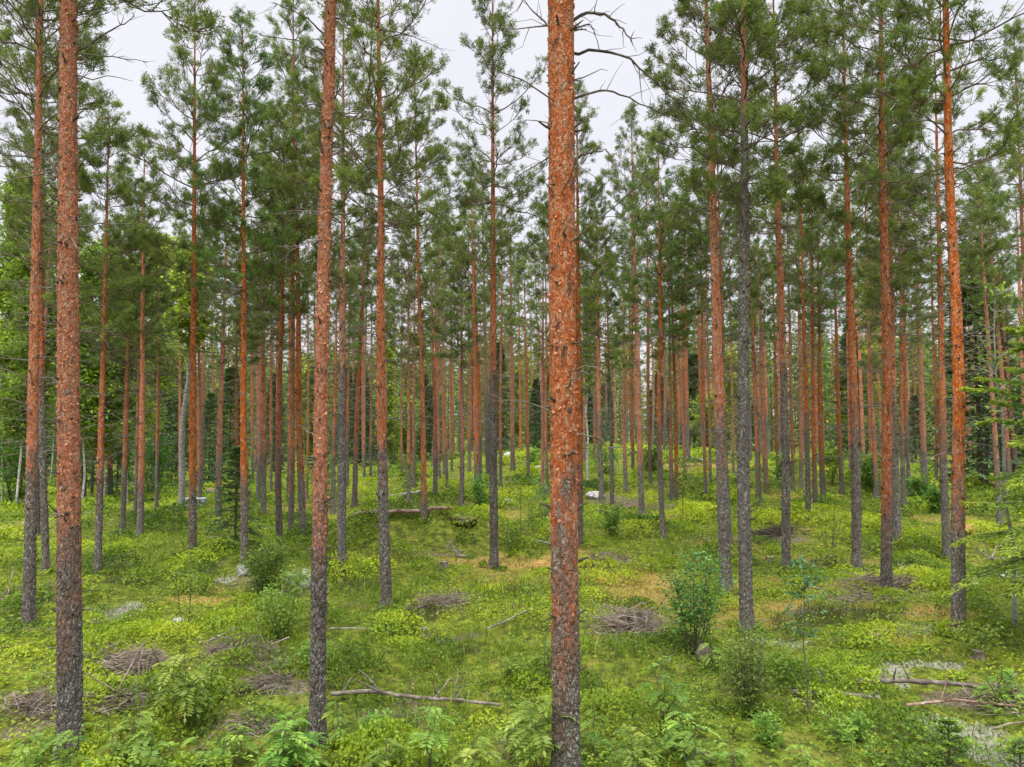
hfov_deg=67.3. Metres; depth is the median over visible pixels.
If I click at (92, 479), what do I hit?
pine tree
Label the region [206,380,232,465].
birch tree
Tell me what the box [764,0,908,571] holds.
pine tree
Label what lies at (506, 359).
pine tree
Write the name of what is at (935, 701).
fallen branch
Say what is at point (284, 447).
spruce tree
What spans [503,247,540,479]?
pine tree
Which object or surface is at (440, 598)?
twig pile
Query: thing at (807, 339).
pine tree
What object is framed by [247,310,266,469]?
pine tree
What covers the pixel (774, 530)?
twig pile
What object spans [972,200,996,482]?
pine tree
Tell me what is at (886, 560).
pine tree
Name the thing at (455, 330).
pine tree
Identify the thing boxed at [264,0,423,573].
pine tree
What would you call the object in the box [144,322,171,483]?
pine tree
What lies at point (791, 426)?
pine tree
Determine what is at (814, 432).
pine tree
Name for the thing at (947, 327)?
pine tree
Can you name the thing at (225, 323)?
pine tree
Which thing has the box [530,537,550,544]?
fallen log
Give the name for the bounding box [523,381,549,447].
spruce tree
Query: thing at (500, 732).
rowan seedling
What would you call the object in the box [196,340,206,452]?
pine tree
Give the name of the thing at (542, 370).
pine tree
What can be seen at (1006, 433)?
pine tree
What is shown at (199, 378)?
pine tree
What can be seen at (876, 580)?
twig pile
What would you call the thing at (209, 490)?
boulder
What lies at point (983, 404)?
spruce tree
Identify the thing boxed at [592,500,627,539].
leafy bush
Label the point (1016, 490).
leafy bush
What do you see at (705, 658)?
rowan seedling
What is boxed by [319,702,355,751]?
rowan seedling
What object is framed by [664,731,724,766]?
rowan seedling
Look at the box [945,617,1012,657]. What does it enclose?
leafy bush
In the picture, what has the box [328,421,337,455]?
spruce tree
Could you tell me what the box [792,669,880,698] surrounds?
fallen log
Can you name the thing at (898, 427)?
birch tree
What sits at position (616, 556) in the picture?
twig pile
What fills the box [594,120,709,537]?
pine tree
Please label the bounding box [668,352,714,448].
spruce tree
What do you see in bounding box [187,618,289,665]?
twig pile
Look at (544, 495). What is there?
leafy bush
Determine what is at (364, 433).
pine tree
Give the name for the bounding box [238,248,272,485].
pine tree
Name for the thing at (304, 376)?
birch tree
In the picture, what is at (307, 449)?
pine tree
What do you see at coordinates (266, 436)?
spruce tree
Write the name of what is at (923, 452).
pine tree
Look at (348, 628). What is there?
fallen branch
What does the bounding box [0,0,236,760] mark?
pine tree
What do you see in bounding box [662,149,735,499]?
pine tree
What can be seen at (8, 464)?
pine tree
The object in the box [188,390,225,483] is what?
spruce tree
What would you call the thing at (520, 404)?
pine tree
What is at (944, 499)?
pine tree
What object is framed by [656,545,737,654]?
willow shrub
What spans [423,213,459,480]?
pine tree
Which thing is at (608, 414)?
spruce tree
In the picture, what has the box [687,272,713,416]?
pine tree
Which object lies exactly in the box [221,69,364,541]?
pine tree
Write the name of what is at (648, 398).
pine tree
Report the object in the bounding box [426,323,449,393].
pine tree
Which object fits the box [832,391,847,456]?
birch tree
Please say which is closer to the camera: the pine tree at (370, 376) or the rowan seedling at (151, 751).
the rowan seedling at (151, 751)
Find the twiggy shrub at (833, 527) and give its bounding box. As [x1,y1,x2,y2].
[811,499,849,553]
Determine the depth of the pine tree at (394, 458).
48.61 m
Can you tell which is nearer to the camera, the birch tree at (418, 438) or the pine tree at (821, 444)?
the pine tree at (821, 444)
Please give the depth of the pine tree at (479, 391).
32.66 m
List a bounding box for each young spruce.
[199,444,266,550]
[904,717,976,766]
[941,294,1023,597]
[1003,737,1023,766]
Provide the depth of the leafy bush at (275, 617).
10.01 m
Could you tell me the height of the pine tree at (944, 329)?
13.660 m
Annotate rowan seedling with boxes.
[6,733,55,766]
[34,722,102,766]
[96,711,164,763]
[125,731,189,766]
[146,644,212,723]
[180,736,215,766]
[211,723,260,765]
[254,712,331,766]
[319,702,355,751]
[364,739,407,766]
[410,690,456,766]
[442,737,504,766]
[492,703,531,762]
[504,694,577,766]
[525,632,551,685]
[580,706,615,760]
[609,727,666,766]
[637,655,689,722]
[660,711,724,758]
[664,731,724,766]
[699,637,726,668]
[715,739,750,766]
[777,744,823,766]
[971,668,1023,711]
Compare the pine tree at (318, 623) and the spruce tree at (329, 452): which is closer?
the pine tree at (318, 623)
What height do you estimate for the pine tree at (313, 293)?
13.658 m
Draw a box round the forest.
[0,304,1023,458]
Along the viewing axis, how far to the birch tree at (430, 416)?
53.69 m
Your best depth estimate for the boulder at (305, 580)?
12.99 m
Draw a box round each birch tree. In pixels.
[0,166,48,500]
[0,217,56,510]
[2,178,56,429]
[46,235,123,498]
[46,276,80,483]
[81,299,137,497]
[98,254,164,503]
[112,414,134,475]
[122,227,186,500]
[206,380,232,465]
[295,355,329,470]
[367,340,406,467]
[395,395,419,458]
[411,399,428,456]
[415,384,453,451]
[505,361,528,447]
[580,285,604,484]
[689,389,715,447]
[705,345,737,450]
[725,373,736,452]
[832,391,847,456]
[854,270,881,442]
[876,406,904,460]
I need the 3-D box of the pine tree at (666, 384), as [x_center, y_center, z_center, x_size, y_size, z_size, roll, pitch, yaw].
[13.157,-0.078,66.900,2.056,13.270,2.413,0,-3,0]
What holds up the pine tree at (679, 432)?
on the ground at (612, 663)
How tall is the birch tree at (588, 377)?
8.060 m
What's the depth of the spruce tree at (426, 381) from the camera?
60.64 m
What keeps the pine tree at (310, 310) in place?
on the ground at (612, 663)
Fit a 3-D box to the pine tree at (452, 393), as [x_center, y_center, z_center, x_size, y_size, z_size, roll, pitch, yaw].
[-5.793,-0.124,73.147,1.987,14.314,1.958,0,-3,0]
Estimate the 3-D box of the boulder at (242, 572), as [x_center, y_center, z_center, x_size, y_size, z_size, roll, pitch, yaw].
[-4.707,3.288,13.422,0.212,0.259,0.204,0,-3,0]
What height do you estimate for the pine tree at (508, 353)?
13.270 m
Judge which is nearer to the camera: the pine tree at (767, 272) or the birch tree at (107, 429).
the pine tree at (767, 272)
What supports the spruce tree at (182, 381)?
on the ground at (612, 663)
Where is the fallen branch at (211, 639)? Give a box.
[208,627,236,641]
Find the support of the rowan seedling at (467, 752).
on the ground at (612, 663)
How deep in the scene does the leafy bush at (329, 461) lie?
37.11 m
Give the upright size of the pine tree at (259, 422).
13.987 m
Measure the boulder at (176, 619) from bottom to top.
0.094 m
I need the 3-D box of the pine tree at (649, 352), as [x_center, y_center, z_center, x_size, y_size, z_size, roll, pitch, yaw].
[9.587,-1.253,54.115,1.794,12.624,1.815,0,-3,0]
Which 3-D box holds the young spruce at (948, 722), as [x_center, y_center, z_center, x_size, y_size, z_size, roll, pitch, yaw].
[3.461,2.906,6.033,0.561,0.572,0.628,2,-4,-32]
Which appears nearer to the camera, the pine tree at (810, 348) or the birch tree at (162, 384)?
the birch tree at (162, 384)
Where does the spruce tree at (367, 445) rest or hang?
on the ground at (612, 663)
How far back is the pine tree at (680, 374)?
58.20 m
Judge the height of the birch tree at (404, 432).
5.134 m
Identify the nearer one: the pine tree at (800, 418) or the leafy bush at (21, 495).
the pine tree at (800, 418)
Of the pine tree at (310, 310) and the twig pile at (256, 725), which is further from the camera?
the pine tree at (310, 310)
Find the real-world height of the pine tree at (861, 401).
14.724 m
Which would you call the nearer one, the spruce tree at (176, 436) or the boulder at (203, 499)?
the boulder at (203, 499)
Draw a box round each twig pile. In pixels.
[0,564,90,603]
[0,676,85,725]
[38,632,196,678]
[83,640,183,721]
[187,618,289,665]
[202,698,307,739]
[219,665,308,700]
[393,585,487,620]
[580,596,693,642]
[581,548,646,570]
[751,522,817,539]
[800,545,876,566]
[807,566,922,605]
[893,567,949,591]
[910,673,1023,729]
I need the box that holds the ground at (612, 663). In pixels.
[0,429,1023,766]
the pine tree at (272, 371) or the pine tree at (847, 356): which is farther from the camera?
the pine tree at (272, 371)
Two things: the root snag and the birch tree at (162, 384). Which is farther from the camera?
the birch tree at (162, 384)
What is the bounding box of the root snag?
[452,545,468,556]
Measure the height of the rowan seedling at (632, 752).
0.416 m
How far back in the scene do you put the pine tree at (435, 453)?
27.95 m
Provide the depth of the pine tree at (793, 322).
59.54 m
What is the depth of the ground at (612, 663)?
10.11 m
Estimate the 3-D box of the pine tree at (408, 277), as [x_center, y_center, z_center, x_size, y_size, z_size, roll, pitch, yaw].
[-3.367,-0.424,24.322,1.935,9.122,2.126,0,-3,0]
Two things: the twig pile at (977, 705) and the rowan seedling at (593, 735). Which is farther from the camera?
the twig pile at (977, 705)
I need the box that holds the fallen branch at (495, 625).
[487,600,532,629]
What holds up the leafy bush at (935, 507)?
on the ground at (612, 663)
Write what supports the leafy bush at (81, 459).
on the ground at (612, 663)
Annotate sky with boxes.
[0,0,1023,427]
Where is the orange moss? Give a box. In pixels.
[20,459,1014,766]
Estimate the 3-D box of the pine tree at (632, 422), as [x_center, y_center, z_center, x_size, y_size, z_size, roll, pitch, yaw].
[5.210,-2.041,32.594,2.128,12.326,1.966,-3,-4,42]
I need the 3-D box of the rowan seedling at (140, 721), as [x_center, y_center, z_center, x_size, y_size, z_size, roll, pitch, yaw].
[-3.345,3.126,6.791,0.498,0.463,0.542,-1,-3,23]
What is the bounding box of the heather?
[8,521,1010,721]
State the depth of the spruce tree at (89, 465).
46.03 m
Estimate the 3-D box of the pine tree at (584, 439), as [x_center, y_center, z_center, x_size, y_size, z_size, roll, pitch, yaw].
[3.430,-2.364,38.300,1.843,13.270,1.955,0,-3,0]
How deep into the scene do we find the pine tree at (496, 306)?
42.11 m
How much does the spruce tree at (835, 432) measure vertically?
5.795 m
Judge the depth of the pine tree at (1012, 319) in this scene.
54.34 m
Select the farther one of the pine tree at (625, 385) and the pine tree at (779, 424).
the pine tree at (625, 385)
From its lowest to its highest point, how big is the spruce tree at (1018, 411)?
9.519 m
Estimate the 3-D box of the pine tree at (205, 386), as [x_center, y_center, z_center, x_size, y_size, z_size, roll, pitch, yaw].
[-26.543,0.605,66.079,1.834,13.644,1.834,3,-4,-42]
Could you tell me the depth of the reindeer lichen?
7.33 m
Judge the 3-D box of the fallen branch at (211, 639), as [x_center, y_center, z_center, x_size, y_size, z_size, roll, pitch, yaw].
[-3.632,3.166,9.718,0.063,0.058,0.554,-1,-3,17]
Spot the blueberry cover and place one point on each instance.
(156, 625)
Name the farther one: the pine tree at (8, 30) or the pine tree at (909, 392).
the pine tree at (909, 392)
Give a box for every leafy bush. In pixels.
[0,412,56,505]
[49,436,96,495]
[130,434,176,494]
[182,651,230,704]
[224,447,255,487]
[233,533,297,596]
[242,562,310,640]
[295,638,330,670]
[304,455,337,483]
[351,705,394,738]
[468,467,501,507]
[496,650,526,682]
[522,440,544,466]
[531,476,550,515]
[591,449,622,473]
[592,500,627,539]
[747,700,789,751]
[770,452,798,482]
[810,440,847,484]
[829,708,876,745]
[843,449,881,491]
[906,472,935,496]
[920,484,949,514]
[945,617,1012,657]
[1002,478,1023,511]
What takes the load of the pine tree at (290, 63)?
on the ground at (612, 663)
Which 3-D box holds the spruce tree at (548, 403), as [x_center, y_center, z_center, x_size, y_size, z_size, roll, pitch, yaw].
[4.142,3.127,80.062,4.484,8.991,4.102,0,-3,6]
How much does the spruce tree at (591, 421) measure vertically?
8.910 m
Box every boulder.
[171,617,183,622]
[185,497,206,505]
[206,488,214,492]
[236,564,248,576]
[285,567,310,590]
[585,491,604,499]
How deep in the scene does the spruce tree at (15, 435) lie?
53.45 m
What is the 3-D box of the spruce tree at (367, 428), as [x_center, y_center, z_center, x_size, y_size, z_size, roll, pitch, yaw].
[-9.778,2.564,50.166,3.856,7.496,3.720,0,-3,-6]
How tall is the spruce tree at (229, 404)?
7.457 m
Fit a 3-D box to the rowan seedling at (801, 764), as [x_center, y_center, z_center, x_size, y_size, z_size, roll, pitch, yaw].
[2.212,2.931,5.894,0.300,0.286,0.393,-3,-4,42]
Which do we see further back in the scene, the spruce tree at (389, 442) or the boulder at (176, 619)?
the spruce tree at (389, 442)
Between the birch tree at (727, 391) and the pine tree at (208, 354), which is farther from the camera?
the pine tree at (208, 354)
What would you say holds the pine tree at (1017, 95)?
on the ground at (612, 663)
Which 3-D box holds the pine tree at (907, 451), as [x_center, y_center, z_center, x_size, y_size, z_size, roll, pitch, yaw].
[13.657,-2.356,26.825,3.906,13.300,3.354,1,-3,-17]
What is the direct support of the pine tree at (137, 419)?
on the ground at (612, 663)
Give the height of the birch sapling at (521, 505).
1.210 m
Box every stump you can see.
[417,626,429,637]
[438,561,448,567]
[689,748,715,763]
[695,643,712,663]
[965,524,976,533]
[968,649,985,660]
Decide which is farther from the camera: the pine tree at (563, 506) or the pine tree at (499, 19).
the pine tree at (499, 19)
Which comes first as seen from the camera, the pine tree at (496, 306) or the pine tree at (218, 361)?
the pine tree at (496, 306)
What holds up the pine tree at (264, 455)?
on the ground at (612, 663)
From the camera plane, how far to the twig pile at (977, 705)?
7.81 m
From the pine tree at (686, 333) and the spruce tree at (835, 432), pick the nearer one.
the pine tree at (686, 333)
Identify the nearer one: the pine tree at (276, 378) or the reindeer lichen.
the reindeer lichen
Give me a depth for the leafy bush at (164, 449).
37.09 m
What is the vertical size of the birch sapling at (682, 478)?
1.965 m
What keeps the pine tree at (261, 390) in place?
on the ground at (612, 663)
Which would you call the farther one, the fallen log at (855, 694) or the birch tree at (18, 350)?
the birch tree at (18, 350)
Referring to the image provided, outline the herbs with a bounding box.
[0,548,1023,766]
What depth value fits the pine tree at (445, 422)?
30.53 m
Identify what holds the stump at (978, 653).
on the ground at (612, 663)
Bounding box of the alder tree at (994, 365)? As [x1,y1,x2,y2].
[971,281,1022,627]
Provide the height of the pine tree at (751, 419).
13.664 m
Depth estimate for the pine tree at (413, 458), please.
29.49 m
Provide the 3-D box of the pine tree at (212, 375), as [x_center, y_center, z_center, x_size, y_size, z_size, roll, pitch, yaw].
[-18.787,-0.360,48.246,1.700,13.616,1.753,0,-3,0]
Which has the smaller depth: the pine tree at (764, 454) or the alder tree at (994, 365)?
the alder tree at (994, 365)
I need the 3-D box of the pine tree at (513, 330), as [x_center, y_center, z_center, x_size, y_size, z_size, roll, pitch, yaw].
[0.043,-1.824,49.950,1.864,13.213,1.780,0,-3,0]
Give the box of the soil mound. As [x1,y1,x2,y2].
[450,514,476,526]
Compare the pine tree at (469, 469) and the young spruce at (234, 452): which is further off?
the pine tree at (469, 469)
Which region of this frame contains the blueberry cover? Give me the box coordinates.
[0,441,1023,766]
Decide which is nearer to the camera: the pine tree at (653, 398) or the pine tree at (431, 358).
the pine tree at (653, 398)
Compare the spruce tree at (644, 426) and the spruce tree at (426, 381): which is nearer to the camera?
the spruce tree at (426, 381)
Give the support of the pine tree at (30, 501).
on the ground at (612, 663)
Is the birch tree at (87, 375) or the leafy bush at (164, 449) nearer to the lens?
the birch tree at (87, 375)
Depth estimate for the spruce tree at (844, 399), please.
47.28 m
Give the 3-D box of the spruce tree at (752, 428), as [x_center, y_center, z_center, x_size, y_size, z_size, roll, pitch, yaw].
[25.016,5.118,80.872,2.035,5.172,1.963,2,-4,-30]
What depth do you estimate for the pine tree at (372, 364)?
63.88 m
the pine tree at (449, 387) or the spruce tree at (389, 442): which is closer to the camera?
the spruce tree at (389, 442)
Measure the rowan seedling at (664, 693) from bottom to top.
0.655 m
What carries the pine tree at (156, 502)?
on the ground at (612, 663)
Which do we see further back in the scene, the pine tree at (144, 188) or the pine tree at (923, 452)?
the pine tree at (923, 452)
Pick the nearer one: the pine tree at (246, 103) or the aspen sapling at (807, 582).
the aspen sapling at (807, 582)
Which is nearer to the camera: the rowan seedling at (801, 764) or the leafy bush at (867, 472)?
the rowan seedling at (801, 764)
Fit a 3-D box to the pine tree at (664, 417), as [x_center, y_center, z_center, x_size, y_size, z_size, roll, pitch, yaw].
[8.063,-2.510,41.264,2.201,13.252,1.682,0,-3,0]
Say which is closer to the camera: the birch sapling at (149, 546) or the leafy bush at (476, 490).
the birch sapling at (149, 546)
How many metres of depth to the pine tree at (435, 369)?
41.82 m
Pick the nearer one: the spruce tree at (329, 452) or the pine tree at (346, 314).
the pine tree at (346, 314)
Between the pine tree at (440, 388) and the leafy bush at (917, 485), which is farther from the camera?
the pine tree at (440, 388)
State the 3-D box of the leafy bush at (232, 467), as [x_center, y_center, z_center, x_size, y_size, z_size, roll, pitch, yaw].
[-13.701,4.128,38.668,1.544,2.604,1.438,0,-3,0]
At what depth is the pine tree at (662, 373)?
72.01 m
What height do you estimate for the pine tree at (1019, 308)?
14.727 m
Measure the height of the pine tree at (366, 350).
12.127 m
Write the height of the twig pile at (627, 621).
0.490 m
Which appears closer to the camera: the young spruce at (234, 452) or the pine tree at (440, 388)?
the young spruce at (234, 452)
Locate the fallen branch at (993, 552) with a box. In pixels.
[974,540,1016,558]
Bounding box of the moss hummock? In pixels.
[531,560,550,570]
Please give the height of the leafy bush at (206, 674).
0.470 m
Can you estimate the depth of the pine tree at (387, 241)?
41.47 m
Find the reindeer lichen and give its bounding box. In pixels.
[82,558,1023,766]
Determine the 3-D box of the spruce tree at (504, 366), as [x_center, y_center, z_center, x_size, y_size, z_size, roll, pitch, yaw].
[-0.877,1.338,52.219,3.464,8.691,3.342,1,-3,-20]
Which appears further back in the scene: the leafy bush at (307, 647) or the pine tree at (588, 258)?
the pine tree at (588, 258)
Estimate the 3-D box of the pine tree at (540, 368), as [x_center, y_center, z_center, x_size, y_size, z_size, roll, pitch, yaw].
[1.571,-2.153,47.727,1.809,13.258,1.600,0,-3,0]
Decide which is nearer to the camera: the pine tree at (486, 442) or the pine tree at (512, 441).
the pine tree at (486, 442)
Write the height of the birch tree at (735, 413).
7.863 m
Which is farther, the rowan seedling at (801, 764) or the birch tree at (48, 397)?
the birch tree at (48, 397)
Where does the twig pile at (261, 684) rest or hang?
on the ground at (612, 663)
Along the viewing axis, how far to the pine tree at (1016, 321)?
59.56 m
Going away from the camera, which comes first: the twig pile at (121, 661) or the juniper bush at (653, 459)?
the twig pile at (121, 661)
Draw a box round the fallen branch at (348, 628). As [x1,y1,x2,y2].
[329,627,369,629]
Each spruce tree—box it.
[0,364,53,476]
[4,391,56,476]
[47,391,56,469]
[80,387,120,484]
[94,391,134,494]
[129,363,186,487]
[145,403,171,465]
[159,357,197,471]
[161,394,207,475]
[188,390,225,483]
[203,367,256,486]
[254,372,295,472]
[254,410,269,455]
[266,395,287,459]
[296,393,337,471]
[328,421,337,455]
[329,368,372,464]
[336,367,377,469]
[351,394,376,456]
[367,383,403,464]
[367,389,397,457]
[405,373,430,457]
[405,385,442,461]
[473,342,517,453]
[522,378,549,448]
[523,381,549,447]
[534,372,549,443]
[547,393,549,445]
[581,356,620,446]
[582,378,608,442]
[591,382,620,443]
[642,373,673,444]
[642,389,656,444]
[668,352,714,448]
[751,408,754,448]
[818,326,881,461]
[828,400,847,457]
[897,395,913,455]
[899,395,934,462]
[911,235,1023,488]
[965,327,1023,474]
[1014,360,1023,451]
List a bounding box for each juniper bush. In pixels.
[643,446,663,477]
[709,609,787,719]
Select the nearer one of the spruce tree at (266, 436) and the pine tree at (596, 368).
the pine tree at (596, 368)
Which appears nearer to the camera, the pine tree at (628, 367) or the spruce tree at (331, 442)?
the pine tree at (628, 367)
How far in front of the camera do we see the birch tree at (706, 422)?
53.20 m
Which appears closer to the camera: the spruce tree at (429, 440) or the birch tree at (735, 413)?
the spruce tree at (429, 440)
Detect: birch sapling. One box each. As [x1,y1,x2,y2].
[145,533,156,574]
[167,545,205,630]
[512,483,526,535]
[526,493,537,524]
[670,455,693,522]
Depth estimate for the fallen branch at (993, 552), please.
16.13 m
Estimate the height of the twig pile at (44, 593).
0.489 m
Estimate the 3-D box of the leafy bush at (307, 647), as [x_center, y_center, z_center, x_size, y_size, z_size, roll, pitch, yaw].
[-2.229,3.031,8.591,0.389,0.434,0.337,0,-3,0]
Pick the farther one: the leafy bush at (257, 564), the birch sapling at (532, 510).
the birch sapling at (532, 510)
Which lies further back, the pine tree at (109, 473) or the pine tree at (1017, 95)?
the pine tree at (109, 473)
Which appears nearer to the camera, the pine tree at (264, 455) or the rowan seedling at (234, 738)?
the rowan seedling at (234, 738)
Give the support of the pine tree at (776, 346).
on the ground at (612, 663)
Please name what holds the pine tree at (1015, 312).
on the ground at (612, 663)
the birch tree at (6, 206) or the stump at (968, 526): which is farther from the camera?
the birch tree at (6, 206)
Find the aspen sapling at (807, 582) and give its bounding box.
[780,554,833,721]
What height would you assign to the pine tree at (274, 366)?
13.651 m
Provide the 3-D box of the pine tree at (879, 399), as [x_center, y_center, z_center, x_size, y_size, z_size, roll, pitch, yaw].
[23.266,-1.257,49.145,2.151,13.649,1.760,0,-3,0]
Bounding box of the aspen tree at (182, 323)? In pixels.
[151,241,226,505]
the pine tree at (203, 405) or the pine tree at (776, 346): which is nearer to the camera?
the pine tree at (203, 405)
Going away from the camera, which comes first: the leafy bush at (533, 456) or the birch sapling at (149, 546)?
the birch sapling at (149, 546)
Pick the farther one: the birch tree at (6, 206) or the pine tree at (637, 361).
the birch tree at (6, 206)
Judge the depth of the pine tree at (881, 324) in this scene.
41.87 m
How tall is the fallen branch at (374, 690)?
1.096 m
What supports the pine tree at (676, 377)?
on the ground at (612, 663)
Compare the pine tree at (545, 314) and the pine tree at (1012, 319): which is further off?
the pine tree at (1012, 319)
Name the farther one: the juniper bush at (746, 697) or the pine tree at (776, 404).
the pine tree at (776, 404)
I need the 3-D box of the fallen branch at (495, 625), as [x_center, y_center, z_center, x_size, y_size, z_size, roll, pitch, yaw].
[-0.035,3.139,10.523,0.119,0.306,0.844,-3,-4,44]
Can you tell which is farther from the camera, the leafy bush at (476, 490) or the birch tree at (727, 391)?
the birch tree at (727, 391)
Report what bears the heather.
on the ground at (612, 663)
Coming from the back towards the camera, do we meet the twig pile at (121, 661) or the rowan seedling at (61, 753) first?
the twig pile at (121, 661)
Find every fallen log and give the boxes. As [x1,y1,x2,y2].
[329,500,451,521]
[389,489,420,496]
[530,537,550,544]
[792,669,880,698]
[855,665,1019,696]
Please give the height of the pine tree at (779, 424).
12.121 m
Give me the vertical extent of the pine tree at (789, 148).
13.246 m
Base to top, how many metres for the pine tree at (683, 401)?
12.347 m
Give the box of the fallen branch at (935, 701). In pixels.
[905,667,1017,706]
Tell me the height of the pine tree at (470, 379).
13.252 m
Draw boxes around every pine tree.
[0,0,136,628]
[0,0,151,574]
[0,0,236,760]
[0,70,104,535]
[0,230,21,499]
[2,309,26,488]
[20,182,57,436]
[40,97,161,575]
[78,205,97,496]
[81,185,177,531]
[84,220,190,517]
[88,0,274,560]
[90,254,95,495]
[95,256,112,495]
[96,129,190,537]
[134,247,184,506]
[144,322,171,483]
[155,175,235,497]
[159,220,201,492]
[170,2,312,561]
[183,187,265,523]
[189,207,220,492]
[196,325,219,443]
[196,335,210,466]
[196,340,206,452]
[198,232,272,512]
[205,289,226,478]
[210,337,227,383]
[218,309,238,467]
[220,143,299,502]
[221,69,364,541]
[226,305,240,437]
[230,232,290,513]
[231,95,337,544]
[237,216,268,487]
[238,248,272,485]
[240,342,266,442]
[241,0,334,532]
[246,0,415,746]
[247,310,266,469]
[247,335,255,467]
[252,185,287,495]
[258,136,317,500]
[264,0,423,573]
[265,223,295,482]
[265,289,287,451]
[265,311,275,470]
[274,317,287,467]
[275,143,334,498]
[283,283,295,411]
[287,0,455,608]
[301,230,373,513]
[301,244,333,481]
[301,322,313,382]
[305,235,334,397]
[328,317,337,454]
[330,251,353,424]
[331,217,374,491]
[333,183,395,507]
[346,258,359,439]
[348,219,392,476]
[351,208,402,481]
[352,47,476,520]
[353,239,373,468]
[364,336,375,370]
[368,330,387,456]
[370,235,398,424]
[375,229,435,506]
[385,212,417,474]
[385,265,406,463]
[389,184,434,491]
[396,275,417,432]
[410,246,456,494]
[420,189,463,487]
[422,257,451,466]
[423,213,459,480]
[423,216,471,470]
[425,224,462,474]
[426,316,441,423]
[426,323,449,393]
[428,0,548,569]
[428,243,489,505]
[433,178,520,509]
[439,332,447,452]
[441,268,465,451]
[441,323,456,452]
[446,160,498,481]
[446,308,459,452]
[450,214,486,471]
[463,320,472,430]
[465,159,504,478]
[470,0,703,766]
[470,301,488,449]
[474,171,532,490]
[478,301,488,449]
[479,231,508,392]
[488,307,507,448]
[489,190,528,470]
[496,302,509,448]
[499,256,523,413]
[502,326,517,383]
[502,326,523,368]
[503,241,532,456]
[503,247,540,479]
[512,188,575,490]
[520,322,530,414]
[521,298,539,446]
[524,77,621,547]
[525,244,544,403]
[526,222,549,493]
[532,325,544,370]
[544,328,550,439]
[575,189,639,512]
[575,206,594,460]
[580,101,682,514]
[580,208,605,459]
[581,245,645,507]
[588,270,604,441]
[591,295,604,441]
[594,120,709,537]
[600,306,613,443]
[601,253,647,490]
[606,303,619,445]
[610,194,656,475]
[616,292,628,447]
[619,250,638,442]
[620,126,667,485]
[627,313,636,442]
[637,258,663,446]
[639,277,657,443]
[641,0,773,593]
[642,220,678,450]
[642,222,705,499]
[645,189,698,498]
[646,0,842,632]
[653,316,673,441]
[654,337,671,440]
[662,124,776,544]
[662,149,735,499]
[664,196,698,474]
[666,289,684,445]
[668,0,867,572]
[671,344,679,423]
[672,178,699,462]
[673,304,691,446]
[683,168,728,483]
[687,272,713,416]
[688,252,712,446]
[688,318,711,437]
[693,294,711,397]
[696,292,711,386]
[703,294,713,447]
[709,200,749,472]
[710,206,780,505]
[726,234,758,459]
[734,197,785,493]
[735,195,805,477]
[749,116,856,520]
[749,249,771,459]
[749,310,752,450]
[750,316,768,420]
[752,125,815,490]
[758,259,777,453]
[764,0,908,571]
[765,279,787,454]
[770,148,837,493]
[770,302,787,408]
[771,168,863,509]
[776,310,802,454]
[783,195,845,502]
[791,316,809,454]
[794,181,863,494]
[796,0,955,594]
[799,177,831,462]
[801,292,817,413]
[806,289,830,407]
[806,310,825,427]
[810,0,1023,637]
[822,175,865,470]
[823,310,839,443]
[835,150,881,460]
[837,252,898,498]
[839,204,877,464]
[840,133,946,494]
[843,55,943,545]
[855,15,1023,560]
[860,186,943,513]
[860,268,881,460]
[862,235,897,395]
[894,171,965,485]
[894,174,946,496]
[897,302,916,460]
[899,316,927,455]
[933,290,950,464]
[936,148,1023,524]
[943,287,951,403]
[954,16,1023,393]
[958,146,1018,483]
[963,306,979,460]
[963,311,980,406]
[971,171,1023,472]
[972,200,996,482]
[993,185,1023,433]
[1001,271,1022,452]
[1005,280,1017,359]
[1011,282,1023,366]
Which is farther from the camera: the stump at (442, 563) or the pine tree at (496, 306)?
the pine tree at (496, 306)
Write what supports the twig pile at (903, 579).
on the ground at (612, 663)
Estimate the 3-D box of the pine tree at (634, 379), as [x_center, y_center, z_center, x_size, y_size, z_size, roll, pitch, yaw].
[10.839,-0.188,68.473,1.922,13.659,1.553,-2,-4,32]
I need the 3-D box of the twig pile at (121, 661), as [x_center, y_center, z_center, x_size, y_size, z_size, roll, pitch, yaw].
[-4.433,3.159,9.030,1.561,0.390,1.442,1,-3,-10]
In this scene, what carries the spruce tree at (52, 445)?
on the ground at (612, 663)
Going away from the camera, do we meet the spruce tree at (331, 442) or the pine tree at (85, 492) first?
the pine tree at (85, 492)
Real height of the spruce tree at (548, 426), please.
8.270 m
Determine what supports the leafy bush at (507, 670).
on the ground at (612, 663)
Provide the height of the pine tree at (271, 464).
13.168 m
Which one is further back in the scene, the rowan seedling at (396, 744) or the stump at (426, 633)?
the stump at (426, 633)
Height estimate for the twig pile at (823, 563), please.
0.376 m
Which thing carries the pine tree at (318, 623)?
on the ground at (612, 663)
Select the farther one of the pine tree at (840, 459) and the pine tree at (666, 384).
the pine tree at (666, 384)
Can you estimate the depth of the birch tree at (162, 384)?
36.67 m
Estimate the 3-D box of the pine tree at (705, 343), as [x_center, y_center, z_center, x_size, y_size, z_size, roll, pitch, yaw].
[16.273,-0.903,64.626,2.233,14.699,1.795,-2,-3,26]
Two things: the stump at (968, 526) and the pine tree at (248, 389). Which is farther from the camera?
the pine tree at (248, 389)
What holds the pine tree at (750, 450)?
on the ground at (612, 663)
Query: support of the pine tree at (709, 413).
on the ground at (612, 663)

